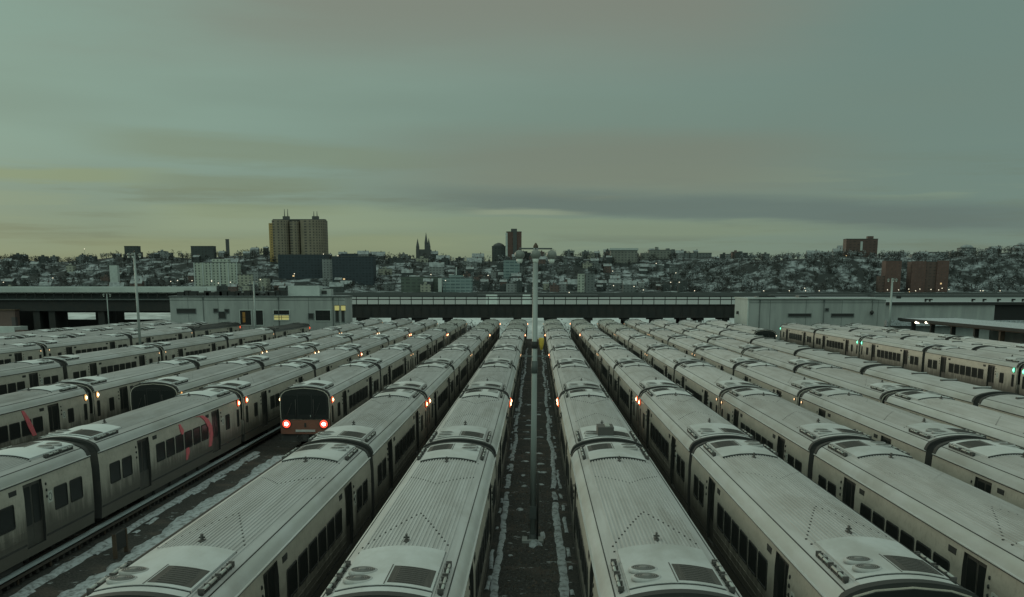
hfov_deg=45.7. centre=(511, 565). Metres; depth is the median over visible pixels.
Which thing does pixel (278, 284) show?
house
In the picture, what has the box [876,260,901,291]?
brick block
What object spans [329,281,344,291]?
house
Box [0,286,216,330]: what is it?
concrete overpass
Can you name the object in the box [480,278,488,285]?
house
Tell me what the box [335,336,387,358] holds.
rail car
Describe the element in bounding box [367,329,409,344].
rail car
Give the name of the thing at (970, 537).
rail car
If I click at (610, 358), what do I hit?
rail car
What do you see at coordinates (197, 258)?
house
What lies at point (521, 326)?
rail car
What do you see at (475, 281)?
house
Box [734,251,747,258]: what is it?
house
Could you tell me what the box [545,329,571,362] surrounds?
rail car
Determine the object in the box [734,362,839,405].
rail car
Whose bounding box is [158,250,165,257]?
house
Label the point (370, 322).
rail car
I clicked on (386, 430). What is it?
rail car
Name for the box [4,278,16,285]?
house
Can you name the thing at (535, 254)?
light mast
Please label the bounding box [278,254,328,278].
office block
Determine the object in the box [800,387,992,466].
rail car
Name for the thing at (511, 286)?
house
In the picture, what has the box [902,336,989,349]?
rail car
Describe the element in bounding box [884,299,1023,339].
back shed
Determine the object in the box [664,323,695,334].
rail car
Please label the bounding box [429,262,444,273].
house
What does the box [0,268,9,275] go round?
house
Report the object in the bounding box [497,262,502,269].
house
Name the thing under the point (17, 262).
house
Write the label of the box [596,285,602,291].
house
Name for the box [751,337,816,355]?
rail car
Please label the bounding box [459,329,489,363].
rail car
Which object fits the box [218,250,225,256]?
house
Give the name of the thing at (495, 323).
rail car
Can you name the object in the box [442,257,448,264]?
house
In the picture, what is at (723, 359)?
rail car
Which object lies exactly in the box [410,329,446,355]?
rail car
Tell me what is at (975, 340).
rail car
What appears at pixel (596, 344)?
rail car
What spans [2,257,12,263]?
house
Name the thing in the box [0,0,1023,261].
sky
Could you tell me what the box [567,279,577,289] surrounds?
house
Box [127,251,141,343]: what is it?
light mast
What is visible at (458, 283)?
building
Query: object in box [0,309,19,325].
brick hut
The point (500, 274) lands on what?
house
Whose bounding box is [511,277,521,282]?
house
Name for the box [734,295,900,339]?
long shed
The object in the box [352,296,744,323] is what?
steel viaduct
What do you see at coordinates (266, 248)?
house
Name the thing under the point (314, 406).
rail car
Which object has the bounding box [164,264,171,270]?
house
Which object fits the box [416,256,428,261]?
house
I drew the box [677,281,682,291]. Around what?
house
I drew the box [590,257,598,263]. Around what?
house
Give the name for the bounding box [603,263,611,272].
house
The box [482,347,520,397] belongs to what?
rail car
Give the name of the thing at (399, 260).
house
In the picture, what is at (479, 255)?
house
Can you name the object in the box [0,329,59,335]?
rail car
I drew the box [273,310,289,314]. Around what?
window
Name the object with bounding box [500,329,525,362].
rail car
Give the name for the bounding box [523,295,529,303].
box trailer
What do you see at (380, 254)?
house
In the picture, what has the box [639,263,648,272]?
house
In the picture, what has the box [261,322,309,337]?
rail car
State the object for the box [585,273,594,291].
grey tower block
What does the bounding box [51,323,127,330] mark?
rail car
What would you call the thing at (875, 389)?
rail car
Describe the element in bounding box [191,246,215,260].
gable hall
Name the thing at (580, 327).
rail car
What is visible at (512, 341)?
rail car
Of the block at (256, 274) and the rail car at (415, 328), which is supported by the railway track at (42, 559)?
the rail car at (415, 328)
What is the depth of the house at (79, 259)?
1690.29 m
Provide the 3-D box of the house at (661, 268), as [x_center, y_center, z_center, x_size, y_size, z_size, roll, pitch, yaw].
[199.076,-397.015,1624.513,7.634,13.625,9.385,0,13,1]
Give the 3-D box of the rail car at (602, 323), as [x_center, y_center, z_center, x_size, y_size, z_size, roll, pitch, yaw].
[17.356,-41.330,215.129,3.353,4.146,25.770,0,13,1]
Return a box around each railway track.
[0,426,280,593]
[80,442,306,596]
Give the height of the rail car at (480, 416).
4.146 m
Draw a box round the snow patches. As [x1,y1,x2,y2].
[10,348,574,596]
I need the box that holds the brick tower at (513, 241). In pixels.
[506,229,521,259]
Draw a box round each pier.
[477,295,597,295]
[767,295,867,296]
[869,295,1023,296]
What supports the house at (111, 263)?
on the hills
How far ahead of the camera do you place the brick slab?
1593.41 m
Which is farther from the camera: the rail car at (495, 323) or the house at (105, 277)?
the house at (105, 277)
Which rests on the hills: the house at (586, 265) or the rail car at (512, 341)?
the house at (586, 265)
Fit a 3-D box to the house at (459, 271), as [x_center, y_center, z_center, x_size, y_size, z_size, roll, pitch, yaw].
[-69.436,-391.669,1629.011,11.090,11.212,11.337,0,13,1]
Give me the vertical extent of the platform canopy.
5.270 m
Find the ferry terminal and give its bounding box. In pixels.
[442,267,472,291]
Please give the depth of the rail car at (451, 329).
188.30 m
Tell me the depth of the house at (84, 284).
1494.52 m
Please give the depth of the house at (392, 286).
1534.21 m
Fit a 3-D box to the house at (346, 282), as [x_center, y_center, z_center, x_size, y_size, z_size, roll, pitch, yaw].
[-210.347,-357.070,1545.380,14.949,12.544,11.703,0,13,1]
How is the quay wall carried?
in the river
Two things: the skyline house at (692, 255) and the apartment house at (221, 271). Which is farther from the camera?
the skyline house at (692, 255)
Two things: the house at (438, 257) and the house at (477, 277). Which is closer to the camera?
the house at (477, 277)
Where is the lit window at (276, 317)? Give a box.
[273,314,289,320]
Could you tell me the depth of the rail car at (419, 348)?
137.37 m
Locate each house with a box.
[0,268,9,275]
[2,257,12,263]
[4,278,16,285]
[11,261,25,265]
[13,253,22,259]
[21,275,30,282]
[27,268,37,273]
[30,261,39,267]
[38,255,48,262]
[39,281,52,285]
[66,264,75,271]
[76,255,85,263]
[78,283,91,285]
[85,255,97,261]
[85,267,94,273]
[100,275,109,281]
[107,260,115,266]
[109,265,119,281]
[109,281,125,285]
[127,265,132,273]
[130,279,143,285]
[131,275,147,285]
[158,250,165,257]
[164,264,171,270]
[164,275,170,281]
[188,273,193,282]
[193,254,200,262]
[193,259,240,285]
[217,284,227,291]
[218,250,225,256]
[224,257,239,261]
[225,239,229,255]
[228,283,237,291]
[242,284,250,291]
[243,250,250,257]
[251,246,259,254]
[263,247,268,254]
[274,281,284,291]
[278,285,286,290]
[285,282,294,290]
[322,259,332,279]
[322,278,332,285]
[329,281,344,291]
[334,276,342,281]
[340,280,352,287]
[357,250,368,255]
[374,252,385,259]
[378,267,391,274]
[384,283,394,289]
[388,256,403,262]
[401,268,412,276]
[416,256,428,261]
[420,282,430,291]
[423,277,432,291]
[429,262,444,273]
[431,250,437,259]
[436,255,449,264]
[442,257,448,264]
[457,269,464,274]
[464,261,472,268]
[466,257,481,266]
[466,266,473,275]
[472,252,483,260]
[473,279,479,287]
[474,275,489,281]
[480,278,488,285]
[482,283,492,291]
[491,270,495,277]
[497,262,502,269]
[498,272,502,279]
[498,284,505,291]
[506,281,516,291]
[511,272,520,277]
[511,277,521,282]
[517,279,521,291]
[520,266,524,274]
[527,283,531,291]
[538,255,545,264]
[538,264,546,270]
[543,281,548,289]
[550,283,558,291]
[559,281,566,291]
[563,257,567,263]
[565,249,573,256]
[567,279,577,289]
[575,257,582,264]
[582,250,588,258]
[583,261,592,267]
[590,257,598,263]
[593,263,599,271]
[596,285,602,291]
[597,280,606,290]
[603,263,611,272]
[606,255,611,263]
[608,278,620,289]
[610,274,620,278]
[622,279,636,291]
[638,281,643,291]
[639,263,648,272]
[639,268,647,273]
[658,263,663,271]
[661,283,669,290]
[669,266,677,272]
[671,273,680,280]
[672,279,686,291]
[675,249,683,257]
[675,270,686,275]
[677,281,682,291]
[689,253,695,257]
[697,253,711,257]
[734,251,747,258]
[805,249,819,257]
[832,247,842,256]
[985,247,995,254]
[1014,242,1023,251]
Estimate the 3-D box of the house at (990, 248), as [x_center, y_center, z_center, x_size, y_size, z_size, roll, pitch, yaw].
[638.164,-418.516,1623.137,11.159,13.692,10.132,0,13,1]
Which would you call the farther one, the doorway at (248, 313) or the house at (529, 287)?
the house at (529, 287)
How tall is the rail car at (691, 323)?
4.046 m
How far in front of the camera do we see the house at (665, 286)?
1500.66 m
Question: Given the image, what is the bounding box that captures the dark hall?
[492,243,505,261]
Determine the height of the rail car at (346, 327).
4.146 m
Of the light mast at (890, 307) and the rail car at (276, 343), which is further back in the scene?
the light mast at (890, 307)
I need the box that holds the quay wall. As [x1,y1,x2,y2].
[260,293,1023,296]
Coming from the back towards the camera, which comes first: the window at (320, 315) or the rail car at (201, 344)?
the window at (320, 315)
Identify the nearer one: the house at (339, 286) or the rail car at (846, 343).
the rail car at (846, 343)
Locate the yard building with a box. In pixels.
[168,286,352,330]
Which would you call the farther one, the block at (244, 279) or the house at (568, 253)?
the house at (568, 253)
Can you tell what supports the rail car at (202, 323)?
on the railway track
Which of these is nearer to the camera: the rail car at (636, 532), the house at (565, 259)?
the rail car at (636, 532)
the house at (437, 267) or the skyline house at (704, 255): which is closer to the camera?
the house at (437, 267)
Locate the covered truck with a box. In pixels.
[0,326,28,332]
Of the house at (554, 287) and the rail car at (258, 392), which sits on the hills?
the house at (554, 287)
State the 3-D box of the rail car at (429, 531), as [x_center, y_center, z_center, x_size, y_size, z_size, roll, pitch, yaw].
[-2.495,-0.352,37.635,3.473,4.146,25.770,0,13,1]
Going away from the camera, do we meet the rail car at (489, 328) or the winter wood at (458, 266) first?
the rail car at (489, 328)
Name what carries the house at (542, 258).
on the hills
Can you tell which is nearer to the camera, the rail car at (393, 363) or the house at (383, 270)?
the rail car at (393, 363)
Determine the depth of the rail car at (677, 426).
59.73 m
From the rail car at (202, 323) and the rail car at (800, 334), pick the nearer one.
the rail car at (800, 334)
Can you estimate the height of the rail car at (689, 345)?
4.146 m
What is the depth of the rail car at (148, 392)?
83.31 m
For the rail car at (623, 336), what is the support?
on the railway track
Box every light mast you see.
[102,292,110,323]
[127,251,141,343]
[249,279,257,327]
[515,243,556,542]
[887,277,897,326]
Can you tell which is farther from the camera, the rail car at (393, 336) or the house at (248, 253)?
the house at (248, 253)
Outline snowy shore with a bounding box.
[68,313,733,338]
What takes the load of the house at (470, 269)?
on the hills
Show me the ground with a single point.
(101, 562)
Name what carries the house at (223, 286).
on the hills
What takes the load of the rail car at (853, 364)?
on the railway track
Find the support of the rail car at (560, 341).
on the railway track
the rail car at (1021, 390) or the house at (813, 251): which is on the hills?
the house at (813, 251)
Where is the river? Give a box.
[352,297,1023,303]
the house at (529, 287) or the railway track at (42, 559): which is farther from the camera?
the house at (529, 287)
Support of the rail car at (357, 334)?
on the railway track
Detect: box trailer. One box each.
[486,295,496,303]
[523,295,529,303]
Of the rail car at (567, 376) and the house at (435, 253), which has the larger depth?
the house at (435, 253)
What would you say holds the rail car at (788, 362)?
on the railway track
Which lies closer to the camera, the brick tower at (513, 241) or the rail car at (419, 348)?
the rail car at (419, 348)
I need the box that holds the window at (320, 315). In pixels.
[315,310,330,320]
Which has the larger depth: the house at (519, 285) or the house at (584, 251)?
the house at (584, 251)
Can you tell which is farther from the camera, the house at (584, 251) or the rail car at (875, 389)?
the house at (584, 251)
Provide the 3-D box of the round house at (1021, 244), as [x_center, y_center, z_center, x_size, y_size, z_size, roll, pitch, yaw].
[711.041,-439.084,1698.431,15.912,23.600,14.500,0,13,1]
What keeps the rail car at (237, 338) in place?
on the railway track
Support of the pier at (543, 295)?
in the river
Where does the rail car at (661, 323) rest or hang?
on the railway track
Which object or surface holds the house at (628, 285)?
on the hills
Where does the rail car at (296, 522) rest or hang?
on the railway track
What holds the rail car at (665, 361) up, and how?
on the railway track
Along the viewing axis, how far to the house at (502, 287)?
1504.90 m
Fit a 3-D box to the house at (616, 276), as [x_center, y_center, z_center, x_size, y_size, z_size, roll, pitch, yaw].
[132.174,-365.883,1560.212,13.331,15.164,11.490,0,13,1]
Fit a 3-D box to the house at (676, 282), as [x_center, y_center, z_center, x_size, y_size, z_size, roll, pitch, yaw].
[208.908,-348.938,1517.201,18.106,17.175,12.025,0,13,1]
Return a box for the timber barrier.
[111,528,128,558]
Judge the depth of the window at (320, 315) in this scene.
209.29 m
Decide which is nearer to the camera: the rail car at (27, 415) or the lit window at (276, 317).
the rail car at (27, 415)
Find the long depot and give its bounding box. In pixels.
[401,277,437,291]
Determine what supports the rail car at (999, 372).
on the railway track
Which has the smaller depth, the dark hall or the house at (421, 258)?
the house at (421, 258)
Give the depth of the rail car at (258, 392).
83.06 m
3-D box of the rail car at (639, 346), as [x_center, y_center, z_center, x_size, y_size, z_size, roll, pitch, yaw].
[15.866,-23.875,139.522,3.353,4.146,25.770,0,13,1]
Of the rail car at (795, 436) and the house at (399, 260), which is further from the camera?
the house at (399, 260)
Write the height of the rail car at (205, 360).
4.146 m
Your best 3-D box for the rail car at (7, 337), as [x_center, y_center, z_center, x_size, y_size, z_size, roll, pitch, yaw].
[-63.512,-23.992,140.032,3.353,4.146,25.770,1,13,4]
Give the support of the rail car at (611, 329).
on the railway track
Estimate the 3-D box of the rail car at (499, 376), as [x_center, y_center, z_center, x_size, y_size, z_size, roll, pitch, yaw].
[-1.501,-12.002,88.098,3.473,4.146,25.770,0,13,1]
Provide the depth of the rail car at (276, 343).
139.97 m
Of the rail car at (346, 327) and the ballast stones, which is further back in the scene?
the rail car at (346, 327)
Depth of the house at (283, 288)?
1466.90 m
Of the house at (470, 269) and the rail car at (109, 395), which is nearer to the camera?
the rail car at (109, 395)
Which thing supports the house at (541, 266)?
on the hills
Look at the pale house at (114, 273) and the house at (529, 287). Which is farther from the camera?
the pale house at (114, 273)
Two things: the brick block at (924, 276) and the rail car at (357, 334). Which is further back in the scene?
the brick block at (924, 276)
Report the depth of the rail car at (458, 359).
110.74 m
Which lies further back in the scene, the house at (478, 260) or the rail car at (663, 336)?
the house at (478, 260)
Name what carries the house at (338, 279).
on the hills
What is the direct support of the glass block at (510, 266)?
on the hills
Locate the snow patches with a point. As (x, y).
(176, 524)
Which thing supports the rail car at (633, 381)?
on the railway track
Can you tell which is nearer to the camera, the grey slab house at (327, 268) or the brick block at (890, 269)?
the brick block at (890, 269)
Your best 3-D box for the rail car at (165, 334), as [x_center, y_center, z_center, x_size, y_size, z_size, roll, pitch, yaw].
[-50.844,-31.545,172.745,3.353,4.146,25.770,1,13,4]
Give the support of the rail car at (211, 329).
on the railway track
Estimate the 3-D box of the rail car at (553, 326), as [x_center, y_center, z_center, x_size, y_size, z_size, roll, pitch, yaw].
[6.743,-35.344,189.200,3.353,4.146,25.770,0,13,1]
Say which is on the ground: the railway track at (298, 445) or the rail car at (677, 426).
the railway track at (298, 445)
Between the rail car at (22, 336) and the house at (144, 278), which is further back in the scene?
the house at (144, 278)
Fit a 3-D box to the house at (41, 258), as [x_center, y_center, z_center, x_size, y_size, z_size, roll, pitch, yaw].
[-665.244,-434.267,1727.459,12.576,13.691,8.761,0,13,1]
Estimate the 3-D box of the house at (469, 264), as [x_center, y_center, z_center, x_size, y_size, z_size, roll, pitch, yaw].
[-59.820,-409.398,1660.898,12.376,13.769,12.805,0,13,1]
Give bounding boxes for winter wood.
[0,248,277,291]
[324,251,693,291]
[682,245,1023,291]
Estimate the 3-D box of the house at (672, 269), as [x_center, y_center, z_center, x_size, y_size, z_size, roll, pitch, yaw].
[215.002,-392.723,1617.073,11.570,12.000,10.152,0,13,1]
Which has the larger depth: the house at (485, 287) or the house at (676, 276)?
the house at (676, 276)
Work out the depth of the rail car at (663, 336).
163.02 m
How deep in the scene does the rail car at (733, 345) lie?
134.91 m
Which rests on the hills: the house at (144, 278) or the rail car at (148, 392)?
the house at (144, 278)
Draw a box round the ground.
[0,339,581,596]
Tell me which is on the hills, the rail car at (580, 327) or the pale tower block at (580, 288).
the pale tower block at (580, 288)
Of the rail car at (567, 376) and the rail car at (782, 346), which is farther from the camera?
the rail car at (782, 346)
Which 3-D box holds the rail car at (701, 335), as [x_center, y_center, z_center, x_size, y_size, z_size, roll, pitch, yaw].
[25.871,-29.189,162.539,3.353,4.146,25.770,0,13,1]
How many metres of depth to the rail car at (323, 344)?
140.06 m
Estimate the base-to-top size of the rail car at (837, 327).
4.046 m
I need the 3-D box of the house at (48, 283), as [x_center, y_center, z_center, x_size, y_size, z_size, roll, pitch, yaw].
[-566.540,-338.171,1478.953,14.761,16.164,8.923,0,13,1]
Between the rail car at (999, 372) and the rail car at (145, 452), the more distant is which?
the rail car at (999, 372)
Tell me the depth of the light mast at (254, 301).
196.10 m
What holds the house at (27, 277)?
on the hills
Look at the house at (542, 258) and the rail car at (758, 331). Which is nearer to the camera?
the rail car at (758, 331)
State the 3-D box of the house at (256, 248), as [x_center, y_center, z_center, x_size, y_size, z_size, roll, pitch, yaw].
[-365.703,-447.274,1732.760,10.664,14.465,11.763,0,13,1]
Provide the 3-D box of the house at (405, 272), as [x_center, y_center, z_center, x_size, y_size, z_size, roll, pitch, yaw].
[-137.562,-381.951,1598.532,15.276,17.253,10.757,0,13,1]
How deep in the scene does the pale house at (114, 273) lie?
1526.87 m
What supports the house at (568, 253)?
on the hills
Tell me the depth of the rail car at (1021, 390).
101.98 m
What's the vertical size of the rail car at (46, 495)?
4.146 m
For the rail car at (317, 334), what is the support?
on the railway track
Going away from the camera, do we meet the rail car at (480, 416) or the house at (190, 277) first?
the rail car at (480, 416)
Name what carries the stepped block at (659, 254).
on the hills
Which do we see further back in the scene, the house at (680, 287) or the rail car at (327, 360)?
the house at (680, 287)
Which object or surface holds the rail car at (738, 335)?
on the railway track
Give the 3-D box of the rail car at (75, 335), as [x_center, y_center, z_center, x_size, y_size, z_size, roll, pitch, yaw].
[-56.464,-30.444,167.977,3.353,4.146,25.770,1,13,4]
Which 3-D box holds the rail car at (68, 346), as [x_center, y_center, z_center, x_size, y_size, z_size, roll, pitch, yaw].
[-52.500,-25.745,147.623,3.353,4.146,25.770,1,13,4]
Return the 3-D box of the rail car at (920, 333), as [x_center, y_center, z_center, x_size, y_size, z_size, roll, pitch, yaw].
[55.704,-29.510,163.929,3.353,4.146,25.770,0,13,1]
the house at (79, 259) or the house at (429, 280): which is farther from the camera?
the house at (79, 259)
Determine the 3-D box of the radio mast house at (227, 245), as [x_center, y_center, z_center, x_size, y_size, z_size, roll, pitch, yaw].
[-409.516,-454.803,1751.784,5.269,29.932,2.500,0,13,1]
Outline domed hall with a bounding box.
[957,245,975,250]
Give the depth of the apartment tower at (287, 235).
1666.37 m
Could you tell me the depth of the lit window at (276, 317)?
209.49 m
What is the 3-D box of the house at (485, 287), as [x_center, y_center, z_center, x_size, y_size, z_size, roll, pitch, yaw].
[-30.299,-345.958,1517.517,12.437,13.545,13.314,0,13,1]
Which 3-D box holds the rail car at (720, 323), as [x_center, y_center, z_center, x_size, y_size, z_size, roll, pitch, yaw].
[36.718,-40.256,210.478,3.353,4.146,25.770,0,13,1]
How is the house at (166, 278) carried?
on the hills
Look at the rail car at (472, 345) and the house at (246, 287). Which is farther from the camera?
the house at (246, 287)
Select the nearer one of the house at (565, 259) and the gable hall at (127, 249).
the house at (565, 259)
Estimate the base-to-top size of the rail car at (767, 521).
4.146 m
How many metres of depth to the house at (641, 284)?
1511.76 m
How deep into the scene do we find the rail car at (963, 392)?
81.59 m
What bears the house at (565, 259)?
on the hills
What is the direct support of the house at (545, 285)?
on the hills
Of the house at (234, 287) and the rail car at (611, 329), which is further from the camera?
the house at (234, 287)
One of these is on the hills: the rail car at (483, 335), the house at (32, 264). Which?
the house at (32, 264)
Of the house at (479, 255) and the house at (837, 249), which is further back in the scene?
the house at (479, 255)
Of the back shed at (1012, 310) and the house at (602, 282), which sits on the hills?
the house at (602, 282)
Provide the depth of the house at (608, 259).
1660.60 m
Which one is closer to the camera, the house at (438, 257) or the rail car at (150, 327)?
the rail car at (150, 327)
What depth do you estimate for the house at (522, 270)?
1606.70 m
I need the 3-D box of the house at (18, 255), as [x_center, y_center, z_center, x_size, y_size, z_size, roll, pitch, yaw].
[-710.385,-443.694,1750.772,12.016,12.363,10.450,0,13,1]
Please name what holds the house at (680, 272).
on the hills
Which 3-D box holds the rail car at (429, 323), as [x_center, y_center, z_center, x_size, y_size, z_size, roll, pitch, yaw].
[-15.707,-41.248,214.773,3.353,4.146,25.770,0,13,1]
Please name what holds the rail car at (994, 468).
on the railway track
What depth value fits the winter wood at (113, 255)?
1654.25 m
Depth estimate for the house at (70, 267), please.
1640.72 m
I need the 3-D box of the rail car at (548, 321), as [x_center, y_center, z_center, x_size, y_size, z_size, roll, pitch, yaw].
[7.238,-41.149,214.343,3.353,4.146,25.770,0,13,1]
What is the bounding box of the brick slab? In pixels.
[843,236,877,257]
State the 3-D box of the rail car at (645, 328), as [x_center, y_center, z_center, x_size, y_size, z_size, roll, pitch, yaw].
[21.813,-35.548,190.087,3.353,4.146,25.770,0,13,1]
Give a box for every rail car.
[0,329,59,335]
[0,335,71,344]
[0,336,20,340]
[0,343,43,364]
[0,359,63,394]
[0,383,90,448]
[0,440,94,578]
[10,328,101,338]
[27,333,129,356]
[31,388,240,519]
[41,344,160,379]
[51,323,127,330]
[55,359,196,422]
[61,328,144,337]
[84,442,371,596]
[94,323,161,330]
[117,327,192,345]
[121,319,170,324]
[130,359,261,410]
[135,322,199,330]
[144,335,226,360]
[154,321,178,324]
[173,345,262,369]
[181,322,240,336]
[190,322,208,324]
[201,362,313,444]
[212,328,274,347]
[234,345,314,369]
[243,335,306,352]
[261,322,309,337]
[279,362,379,444]
[284,346,358,377]
[291,328,339,341]
[294,335,350,352]
[300,389,427,520]
[321,442,495,596]
[325,322,363,332]
[334,328,377,341]
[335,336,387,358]
[349,346,410,390]
[351,318,382,326]
[362,322,396,333]
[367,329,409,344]
[380,362,453,442]
[383,318,411,327]
[386,336,431,370]
[393,323,424,336]
[410,319,437,329]
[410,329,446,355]
[421,347,470,402]
[422,389,510,520]
[428,323,457,344]
[442,319,466,337]
[443,336,481,379]
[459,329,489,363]
[460,362,515,438]
[470,323,494,351]
[479,319,499,342]
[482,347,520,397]
[493,336,522,374]
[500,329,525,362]
[505,323,525,351]
[509,319,527,339]
[543,319,561,342]
[544,323,564,348]
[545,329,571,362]
[547,336,576,376]
[549,347,589,396]
[553,362,607,436]
[557,388,644,518]
[570,319,591,342]
[570,441,741,596]
[575,323,599,351]
[580,329,609,362]
[588,336,624,377]
[597,319,617,332]
[598,346,645,401]
[605,323,632,339]
[613,362,685,440]
[615,329,647,347]
[624,319,646,329]
[628,336,669,362]
[635,323,665,335]
[638,387,760,515]
[647,346,705,381]
[649,329,686,344]
[650,319,677,327]
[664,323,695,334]
[668,336,716,356]
[674,362,761,414]
[678,320,705,327]
[683,329,725,342]
[690,438,977,596]
[694,346,763,375]
[696,324,731,334]
[706,319,737,327]
[708,337,764,354]
[720,330,768,343]
[720,387,875,479]
[727,324,776,338]
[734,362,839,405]
[743,347,825,372]
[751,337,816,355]
[780,323,823,347]
[795,363,922,403]
[796,348,887,374]
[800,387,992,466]
[811,323,862,331]
[812,439,1023,596]
[814,328,876,358]
[845,323,899,331]
[850,328,914,339]
[860,336,943,371]
[863,365,1015,405]
[885,390,1023,448]
[889,329,958,339]
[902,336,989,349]
[924,346,1023,393]
[931,438,1023,508]
[948,336,1023,349]
[975,346,1023,356]
[978,393,1023,418]
[1019,365,1023,394]
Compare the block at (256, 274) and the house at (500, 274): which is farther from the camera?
the house at (500, 274)
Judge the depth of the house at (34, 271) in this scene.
1637.89 m
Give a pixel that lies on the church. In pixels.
(427, 250)
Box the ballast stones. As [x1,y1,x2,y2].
[498,448,562,596]
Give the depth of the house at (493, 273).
1602.02 m
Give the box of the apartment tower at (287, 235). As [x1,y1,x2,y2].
[269,209,328,261]
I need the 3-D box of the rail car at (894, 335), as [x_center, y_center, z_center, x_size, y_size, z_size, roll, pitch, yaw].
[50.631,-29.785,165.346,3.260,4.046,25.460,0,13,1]
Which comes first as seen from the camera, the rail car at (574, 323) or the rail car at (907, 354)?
the rail car at (907, 354)
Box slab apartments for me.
[609,248,637,262]
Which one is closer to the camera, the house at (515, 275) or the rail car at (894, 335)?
the rail car at (894, 335)
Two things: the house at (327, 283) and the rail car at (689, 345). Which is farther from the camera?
the house at (327, 283)
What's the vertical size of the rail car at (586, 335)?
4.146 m
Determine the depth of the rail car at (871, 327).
187.51 m
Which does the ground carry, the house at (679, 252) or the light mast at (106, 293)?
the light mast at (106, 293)
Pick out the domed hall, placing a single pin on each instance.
(969, 247)
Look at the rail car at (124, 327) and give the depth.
187.60 m
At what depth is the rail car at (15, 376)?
98.92 m
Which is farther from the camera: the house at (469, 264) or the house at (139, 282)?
the house at (469, 264)
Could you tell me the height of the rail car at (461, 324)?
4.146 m
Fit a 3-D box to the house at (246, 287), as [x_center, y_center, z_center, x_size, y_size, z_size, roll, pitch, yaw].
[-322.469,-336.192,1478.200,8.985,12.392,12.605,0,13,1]
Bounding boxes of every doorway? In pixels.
[239,310,251,325]
[253,310,263,325]
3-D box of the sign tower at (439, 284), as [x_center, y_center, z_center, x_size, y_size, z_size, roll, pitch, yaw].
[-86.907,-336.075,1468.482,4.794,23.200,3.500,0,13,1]
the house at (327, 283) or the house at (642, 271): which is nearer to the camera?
the house at (327, 283)
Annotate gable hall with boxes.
[124,246,140,259]
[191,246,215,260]
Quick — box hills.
[0,252,1023,292]
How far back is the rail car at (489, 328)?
188.27 m
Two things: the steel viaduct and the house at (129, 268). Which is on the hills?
the house at (129, 268)
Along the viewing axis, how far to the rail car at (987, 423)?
62.23 m
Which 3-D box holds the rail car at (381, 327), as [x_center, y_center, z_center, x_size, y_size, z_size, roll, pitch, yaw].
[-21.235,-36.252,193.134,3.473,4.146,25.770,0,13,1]
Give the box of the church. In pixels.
[416,235,431,257]
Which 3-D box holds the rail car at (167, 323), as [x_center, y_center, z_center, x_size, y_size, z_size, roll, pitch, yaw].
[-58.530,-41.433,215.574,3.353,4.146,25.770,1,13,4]
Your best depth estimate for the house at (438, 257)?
1679.44 m
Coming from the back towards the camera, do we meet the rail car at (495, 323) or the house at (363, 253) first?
the house at (363, 253)
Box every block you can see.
[237,274,252,290]
[247,271,260,290]
[258,277,270,290]
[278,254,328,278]
[332,254,375,284]
[503,260,519,279]
[577,273,584,291]
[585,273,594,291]
[640,247,670,259]
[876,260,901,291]
[906,260,949,291]
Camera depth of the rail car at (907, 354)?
138.40 m
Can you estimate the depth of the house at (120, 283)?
1485.38 m
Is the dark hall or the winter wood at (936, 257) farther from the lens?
the dark hall
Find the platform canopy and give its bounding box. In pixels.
[898,318,1023,343]
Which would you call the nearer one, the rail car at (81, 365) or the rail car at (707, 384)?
the rail car at (707, 384)
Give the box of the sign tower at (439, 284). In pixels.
[438,277,441,291]
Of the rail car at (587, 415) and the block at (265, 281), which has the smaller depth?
the rail car at (587, 415)
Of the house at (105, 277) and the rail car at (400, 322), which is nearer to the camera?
the rail car at (400, 322)
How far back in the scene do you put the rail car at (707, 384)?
85.67 m

